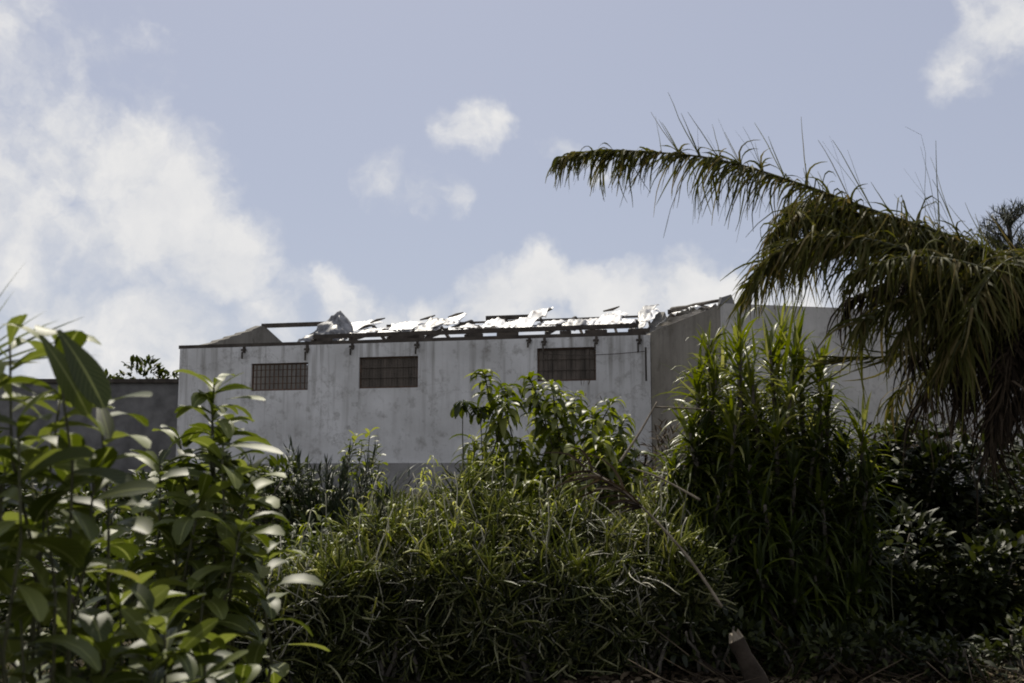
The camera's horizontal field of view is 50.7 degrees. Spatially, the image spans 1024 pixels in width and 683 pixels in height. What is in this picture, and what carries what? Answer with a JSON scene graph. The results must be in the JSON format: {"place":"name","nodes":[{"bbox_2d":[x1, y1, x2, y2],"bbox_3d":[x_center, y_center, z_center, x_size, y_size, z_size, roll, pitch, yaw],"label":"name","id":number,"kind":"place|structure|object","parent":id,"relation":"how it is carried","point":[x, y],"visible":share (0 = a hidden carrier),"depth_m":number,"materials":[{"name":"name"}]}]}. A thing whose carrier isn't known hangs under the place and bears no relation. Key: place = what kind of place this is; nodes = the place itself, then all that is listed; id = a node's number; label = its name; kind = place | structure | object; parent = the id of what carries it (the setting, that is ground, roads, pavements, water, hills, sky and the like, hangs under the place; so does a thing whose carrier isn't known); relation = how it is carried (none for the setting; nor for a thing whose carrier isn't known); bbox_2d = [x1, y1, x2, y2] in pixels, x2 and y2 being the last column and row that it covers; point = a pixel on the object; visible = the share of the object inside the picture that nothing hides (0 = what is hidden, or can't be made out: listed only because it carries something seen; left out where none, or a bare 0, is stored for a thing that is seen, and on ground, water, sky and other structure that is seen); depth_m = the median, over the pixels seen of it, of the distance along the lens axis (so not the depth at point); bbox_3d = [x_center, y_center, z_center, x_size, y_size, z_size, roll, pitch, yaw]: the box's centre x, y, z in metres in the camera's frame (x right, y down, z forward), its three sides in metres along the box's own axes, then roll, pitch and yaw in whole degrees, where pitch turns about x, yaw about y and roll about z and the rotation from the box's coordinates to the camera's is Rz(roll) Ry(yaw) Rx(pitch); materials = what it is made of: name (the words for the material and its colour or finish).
{"place":"outdoors","nodes":[
{"label":"outdoors","id":0,"kind":"place"},
{"bbox_2d":[0,487,1022,682],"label":"grass","id":1,"kind":"structure","parent":0,"point":[790,673],"depth_m":8.84,"materials":[{"name":"green plant"}]},
{"bbox_2d":[0,491,1023,682],"bbox_3d":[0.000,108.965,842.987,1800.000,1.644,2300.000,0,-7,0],"label":"ground","id":2,"kind":"structure","parent":0,"point":[441,679],"depth_m":8.93,"materials":[{"name":"soil"}]},
{"bbox_2d":[0,430,68,611],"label":"undergrowth bush","id":3,"kind":"object","parent":2,"relation":"on","point":[16,507],"visible":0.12,"depth_m":11.71,"materials":[{"name":"green plant"}]},
{"bbox_2d":[0,264,95,414],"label":"strap leaved plant","id":4,"kind":"object","parent":2,"relation":"on","point":[20,385],"visible":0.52,"depth_m":2.88,"materials":[{"name":"green plant"}]},
{"bbox_2d":[0,314,163,682],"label":"broad leaved shrub","id":5,"kind":"object","parent":2,"relation":"on","point":[41,596],"visible":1,"depth_m":2.64,"materials":[{"name":"green plant"}]},
{"bbox_2d":[0,379,178,491],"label":"wall","id":6,"kind":"structure","parent":2,"relation":"on","point":[157,408],"depth_m":33.47,"materials":[{"name":"grey concrete"}]},
{"bbox_2d":[0,510,211,678],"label":"undergrowth bush","id":7,"kind":"object","parent":2,"relation":"on","point":[5,599],"visible":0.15,"depth_m":8.29,"materials":[{"name":"green plant"}]},
{"bbox_2d":[8,464,218,554],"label":"undergrowth bush","id":8,"kind":"object","parent":2,"relation":"on","point":[112,500],"visible":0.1,"depth_m":14.56,"materials":[{"name":"green plant"}]},
{"bbox_2d":[7,561,260,682],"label":"broad leaved shrub","id":9,"kind":"object","parent":2,"relation":"on","point":[138,625],"visible":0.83,"depth_m":2.82,"materials":[{"name":"green plant"}]},
{"bbox_2d":[105,354,178,378],"bbox_3d":[-13.502,2.957,39.017,5.110,4.966,2.293,0,-7,0],"label":"flat topped tree","id":10,"kind":"object","parent":2,"relation":"on","point":[159,371],"visible":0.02,"depth_m":38.87,"materials":[{"name":"green plant"}]},
{"bbox_2d":[52,498,253,674],"bbox_3d":[-3.000,2.104,9.304,1.781,1.583,1.894,0,-7,0],"label":"undergrowth bush","id":11,"kind":"object","parent":2,"relation":"on","point":[146,539],"visible":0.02,"depth_m":8.99,"materials":[{"name":"green plant"}]},
{"bbox_2d":[81,369,329,682],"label":"broad leaved shrub","id":12,"kind":"object","parent":2,"relation":"on","point":[232,536],"visible":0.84,"depth_m":4.19,"materials":[{"name":"green plant"}]},
{"bbox_2d":[150,540,327,681],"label":"undergrowth bush","id":13,"kind":"object","parent":2,"relation":"on","point":[272,578],"visible":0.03,"depth_m":8.81,"materials":[{"name":"green plant"}]},
{"bbox_2d":[172,452,337,548],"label":"undergrowth bush","id":14,"kind":"object","parent":2,"relation":"on","point":[286,491],"visible":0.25,"depth_m":13.65,"materials":[{"name":"green plant"}]},
{"bbox_2d":[210,536,358,682],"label":"pencil bush","id":15,"kind":"object","parent":2,"relation":"on","point":[276,630],"visible":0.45,"depth_m":8.47,"materials":[{"name":"green plant"}]},
{"bbox_2d":[154,435,428,552],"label":"wispy bush","id":16,"kind":"object","parent":2,"relation":"on","point":[339,494],"visible":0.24,"depth_m":13.52,"materials":[{"name":"green plant"}]},
{"bbox_2d":[243,529,346,590],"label":"undergrowth bush","id":17,"kind":"object","parent":2,"relation":"on","point":[305,542],"visible":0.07,"depth_m":11.05,"materials":[{"name":"green plant"}]},
{"bbox_2d":[252,508,341,565],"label":"undergrowth bush","id":18,"kind":"object","parent":2,"relation":"on","point":[288,529],"visible":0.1,"depth_m":11.95,"materials":[{"name":"green plant"}]},
{"bbox_2d":[270,508,410,682],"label":"pencil bush","id":19,"kind":"object","parent":2,"relation":"on","point":[325,600],"visible":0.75,"depth_m":8.59,"materials":[{"name":"green plant"}]},
{"bbox_2d":[271,493,428,526],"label":"undergrowth bush","id":20,"kind":"object","parent":2,"relation":"on","point":[355,513],"visible":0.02,"depth_m":14.73,"materials":[{"name":"green plant"}]},
{"bbox_2d":[332,427,388,516],"bbox_3d":[-2.222,2.095,15.841,0.861,1.688,0.606,0,-7,0],"label":"young tree","id":21,"kind":"object","parent":2,"relation":"on","point":[371,461],"visible":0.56,"depth_m":15.85,"materials":[{"name":"green plant"}]},
{"bbox_2d":[302,472,479,672],"bbox_3d":[-1.028,2.133,9.391,1.713,1.983,1.432,0,-7,0],"label":"pencil bush","id":22,"kind":"object","parent":2,"relation":"on","point":[401,537],"visible":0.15,"depth_m":9.29,"materials":[{"name":"green plant"}]},
{"bbox_2d":[311,493,495,682],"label":"pencil bush","id":23,"kind":"object","parent":2,"relation":"on","point":[412,655],"visible":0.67,"depth_m":8.78,"materials":[{"name":"green plant"}]},
{"bbox_2d":[383,493,452,520],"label":"undergrowth bush","id":24,"kind":"object","parent":2,"relation":"on","point":[422,501],"visible":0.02,"depth_m":13.73,"materials":[{"name":"green plant"}]},
{"bbox_2d":[176,304,705,494],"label":"roofless building","id":25,"kind":"structure","parent":2,"relation":"on","point":[405,386],"depth_m":25.47,"materials":[{"name":"grey concrete"}]},
{"bbox_2d":[252,363,307,390],"bbox_3d":[-5.607,0.861,26.177,1.481,0.662,0.050,-2,-7,13],"label":"window","id":26,"kind":"structure","parent":25,"relation":"in","point":[253,365],"depth_m":26.17,"materials":[{"name":"black metal"}]},
{"bbox_2d":[360,356,417,388],"bbox_3d":[-2.904,0.734,25.565,1.462,0.741,0.055,-2,-7,13],"label":"window","id":27,"kind":"structure","parent":25,"relation":"in","point":[375,372],"depth_m":25.56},
{"bbox_2d":[538,347,595,381],"bbox_3d":[1.251,0.526,24.630,1.355,0.760,0.055,-2,-7,13],"label":"window","id":28,"kind":"structure","parent":25,"relation":"in","point":[579,364],"depth_m":24.63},
{"bbox_2d":[372,443,518,662],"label":"pencil bush","id":29,"kind":"object","parent":2,"relation":"on","point":[473,481],"visible":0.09,"depth_m":9.77,"materials":[{"name":"green plant"}]},
{"bbox_2d":[450,399,479,475],"bbox_3d":[-0.433,1.752,10.478,0.355,2.373,0.275,0,-7,0],"label":"umbrella sapling","id":30,"kind":"object","parent":2,"relation":"on","point":[459,409],"visible":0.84,"depth_m":10.58,"materials":[{"name":"green plant"}]},
{"bbox_2d":[468,406,491,458],"bbox_3d":[-0.293,1.787,10.557,0.292,2.319,0.248,0,-7,0],"label":"umbrella sapling","id":31,"kind":"object","parent":2,"relation":"on","point":[482,414],"visible":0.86,"depth_m":10.68,"materials":[{"name":"green plant"}]},
{"bbox_2d":[398,472,595,678],"bbox_3d":[-0.170,2.118,9.303,1.827,1.978,1.320,0,-7,0],"label":"pencil bush","id":32,"kind":"object","parent":2,"relation":"on","point":[513,530],"visible":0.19,"depth_m":9.21,"materials":[{"name":"green plant"}]},
{"bbox_2d":[412,493,670,682],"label":"pencil bush","id":33,"kind":"object","parent":2,"relation":"on","point":[527,654],"visible":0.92,"depth_m":8.69,"materials":[{"name":"green plant"}]},
{"bbox_2d":[472,450,636,576],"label":"pencil bush","id":34,"kind":"object","parent":2,"relation":"on","point":[571,490],"visible":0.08,"depth_m":9.63,"materials":[{"name":"green plant"}]},
{"bbox_2d":[449,369,660,525],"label":"rosette shrub","id":35,"kind":"object","parent":2,"relation":"on","point":[596,439],"visible":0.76,"depth_m":10.79,"materials":[{"name":"green plant"}]},
{"bbox_2d":[485,437,637,534],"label":"leafy bush","id":36,"kind":"object","parent":2,"relation":"on","point":[547,458],"visible":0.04,"depth_m":10.84,"materials":[{"name":"green plant"}]},
{"bbox_2d":[527,381,601,512],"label":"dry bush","id":37,"kind":"object","parent":2,"relation":"on","point":[590,414],"visible":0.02,"depth_m":12.49,"materials":[{"name":"green plant"}]},
{"bbox_2d":[515,458,704,666],"bbox_3d":[0.841,2.045,9.385,1.740,2.069,1.260,0,-7,0],"label":"pencil bush","id":38,"kind":"object","parent":2,"relation":"on","point":[655,528],"visible":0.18,"depth_m":9.25,"materials":[{"name":"green plant"}]},
{"bbox_2d":[536,446,722,607],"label":"fallen frond","id":39,"kind":"object","parent":2,"relation":"on","point":[633,502],"visible":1,"depth_m":7.85,"materials":[{"name":"brown plant"}]},
{"bbox_2d":[619,418,686,502],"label":"shrub","id":40,"kind":"object","parent":2,"relation":"on","point":[664,435],"visible":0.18,"depth_m":14.36,"materials":[{"name":"green plant"}]},
{"bbox_2d":[565,484,746,679],"bbox_3d":[1.132,2.139,8.954,1.676,1.905,1.249,0,-7,0],"label":"pencil bush","id":41,"kind":"object","parent":2,"relation":"on","point":[687,587],"visible":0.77,"depth_m":8.82,"materials":[{"name":"green plant"}]},
{"bbox_2d":[632,468,699,500],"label":"fallen frond","id":42,"kind":"object","parent":2,"relation":"on","point":[685,491],"visible":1,"depth_m":8.59,"materials":[{"name":"brown plant"}]},
{"bbox_2d":[600,469,769,664],"bbox_3d":[1.550,2.135,9.762,1.613,1.976,1.488,0,-7,0],"label":"pencil bush","id":43,"kind":"object","parent":2,"relation":"on","point":[690,511],"visible":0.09,"depth_m":9.62,"materials":[{"name":"green plant"}]},
{"bbox_2d":[657,601,769,675],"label":"weed","id":44,"kind":"object","parent":2,"relation":"on","point":[716,652],"visible":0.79,"depth_m":8.68,"materials":[{"name":"green plant"}]},
{"bbox_2d":[728,629,768,682],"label":"broken log","id":45,"kind":"object","parent":2,"relation":"on","point":[750,666],"visible":0.98,"depth_m":7.95,"materials":[{"name":"brown wood"}]},
{"bbox_2d":[634,295,915,657],"bbox_3d":[2.364,1.200,10.029,2.704,3.528,2.216,0,-7,0],"label":"sword leaved clump","id":46,"kind":"object","parent":2,"relation":"on","point":[781,567],"visible":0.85,"depth_m":9.76,"materials":[{"name":"green plant"}]},
{"bbox_2d":[619,402,656,462],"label":"fallen frond","id":47,"kind":"object","parent":46,"relation":"attached to","point":[631,445],"visible":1,"depth_m":9.04,"materials":[{"name":"brown plant"}]},
{"bbox_2d":[655,406,714,411],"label":"fallen frond","id":48,"kind":"object","parent":46,"relation":"attached to","point":[682,408],"visible":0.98,"depth_m":9.47,"materials":[{"name":"brown plant"}]},
{"bbox_2d":[690,388,872,636],"bbox_3d":[2.647,1.748,10.720,1.956,2.618,1.014,0,-7,0],"label":"leafy bush","id":49,"kind":"object","parent":2,"relation":"on","point":[844,436],"visible":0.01,"depth_m":10.68,"materials":[{"name":"green plant"}]},
{"bbox_2d":[545,93,1023,525],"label":"coconut palm","id":50,"kind":"object","parent":2,"relation":"on","point":[962,299],"visible":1,"depth_m":8.24,"materials":[{"name":"green plant"}]},
{"bbox_2d":[551,609,1023,682],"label":"leaf litter","id":51,"kind":"object","parent":2,"relation":"on","point":[717,676],"visible":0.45,"depth_m":8.54,"materials":[{"name":"plant"}]},
{"bbox_2d":[753,620,871,681],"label":"weed","id":52,"kind":"object","parent":2,"relation":"on","point":[828,637],"visible":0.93,"depth_m":8.57,"materials":[{"name":"green plant"}]},
{"bbox_2d":[650,303,1023,494],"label":"annex building","id":53,"kind":"structure","parent":2,"relation":"on","point":[674,344],"depth_m":20.90,"materials":[{"name":"grey concrete"}]},
{"bbox_2d":[656,303,716,326],"bbox_3d":[3.754,-0.600,22.746,0.788,0.290,2.367,2,-7,-13],"label":"fallen roof sheet","id":54,"kind":"object","parent":53,"relation":"on","point":[674,317],"visible":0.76,"depth_m":23.00,"materials":[{"name":"grey metal"}]},
{"bbox_2d":[670,299,718,310],"bbox_3d":[3.778,-0.761,22.348,0.083,0.388,3.101,1,-7,-9],"label":"loose pole","id":55,"kind":"object","parent":54,"relation":"on","point":[693,304],"visible":0.85,"depth_m":22.29,"materials":[{"name":"grey metal"}]},
{"bbox_2d":[718,294,734,305],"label":"broken block","id":56,"kind":"structure","parent":53,"relation":"on","point":[722,300],"depth_m":20.52,"materials":[{"name":"grey concrete"}]},
{"bbox_2d":[775,500,961,647],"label":"leafy bush","id":57,"kind":"object","parent":2,"relation":"on","point":[903,507],"visible":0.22,"depth_m":10.13,"materials":[{"name":"green plant"}]},
{"bbox_2d":[818,603,927,678],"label":"weed","id":58,"kind":"object","parent":2,"relation":"on","point":[875,640],"visible":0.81,"depth_m":8.83,"materials":[{"name":"green plant"}]},
{"bbox_2d":[876,530,902,661],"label":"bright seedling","id":59,"kind":"object","parent":2,"relation":"on","point":[896,538],"visible":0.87,"depth_m":9.42,"materials":[{"name":"green plant"}]},
{"bbox_2d":[830,406,982,610],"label":"leafy bush","id":60,"kind":"object","parent":2,"relation":"on","point":[915,464],"visible":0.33,"depth_m":11.51,"materials":[{"name":"green plant"}]},
{"bbox_2d":[798,412,1022,537],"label":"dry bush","id":61,"kind":"object","parent":2,"relation":"on","point":[910,446],"visible":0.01,"depth_m":16.00,"materials":[{"name":"green plant"}]},
{"bbox_2d":[861,524,1023,656],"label":"leafy bush","id":62,"kind":"object","parent":2,"relation":"on","point":[972,591],"visible":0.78,"depth_m":9.94,"materials":[{"name":"green plant"}]},
{"bbox_2d":[872,410,1023,609],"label":"leafy bush","id":63,"kind":"object","parent":2,"relation":"on","point":[962,455],"visible":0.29,"depth_m":11.72,"materials":[{"name":"green plant"}]},
{"bbox_2d":[890,629,1018,682],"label":"weed","id":64,"kind":"object","parent":2,"relation":"on","point":[940,649],"visible":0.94,"depth_m":8.53,"materials":[{"name":"green plant"}]},
{"bbox_2d":[967,196,1023,250],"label":"feathery tree","id":65,"kind":"object","parent":2,"relation":"on","point":[1014,214],"visible":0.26,"depth_m":34.51,"materials":[{"name":"green plant"}]},
{"bbox_2d":[969,608,1023,677],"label":"weed","id":66,"kind":"object","parent":2,"relation":"on","point":[1019,632],"visible":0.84,"depth_m":8.92,"materials":[{"name":"green plant"}]},
{"bbox_2d":[970,430,1023,603],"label":"leafy bush","id":67,"kind":"object","parent":2,"relation":"on","point":[998,508],"visible":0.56,"depth_m":10.78,"materials":[{"name":"green plant"}]},
{"bbox_2d":[0,0,1023,378],"label":"sky","id":68,"kind":"structure","parent":0,"point":[174,173],"materials":[{"name":"blue"}]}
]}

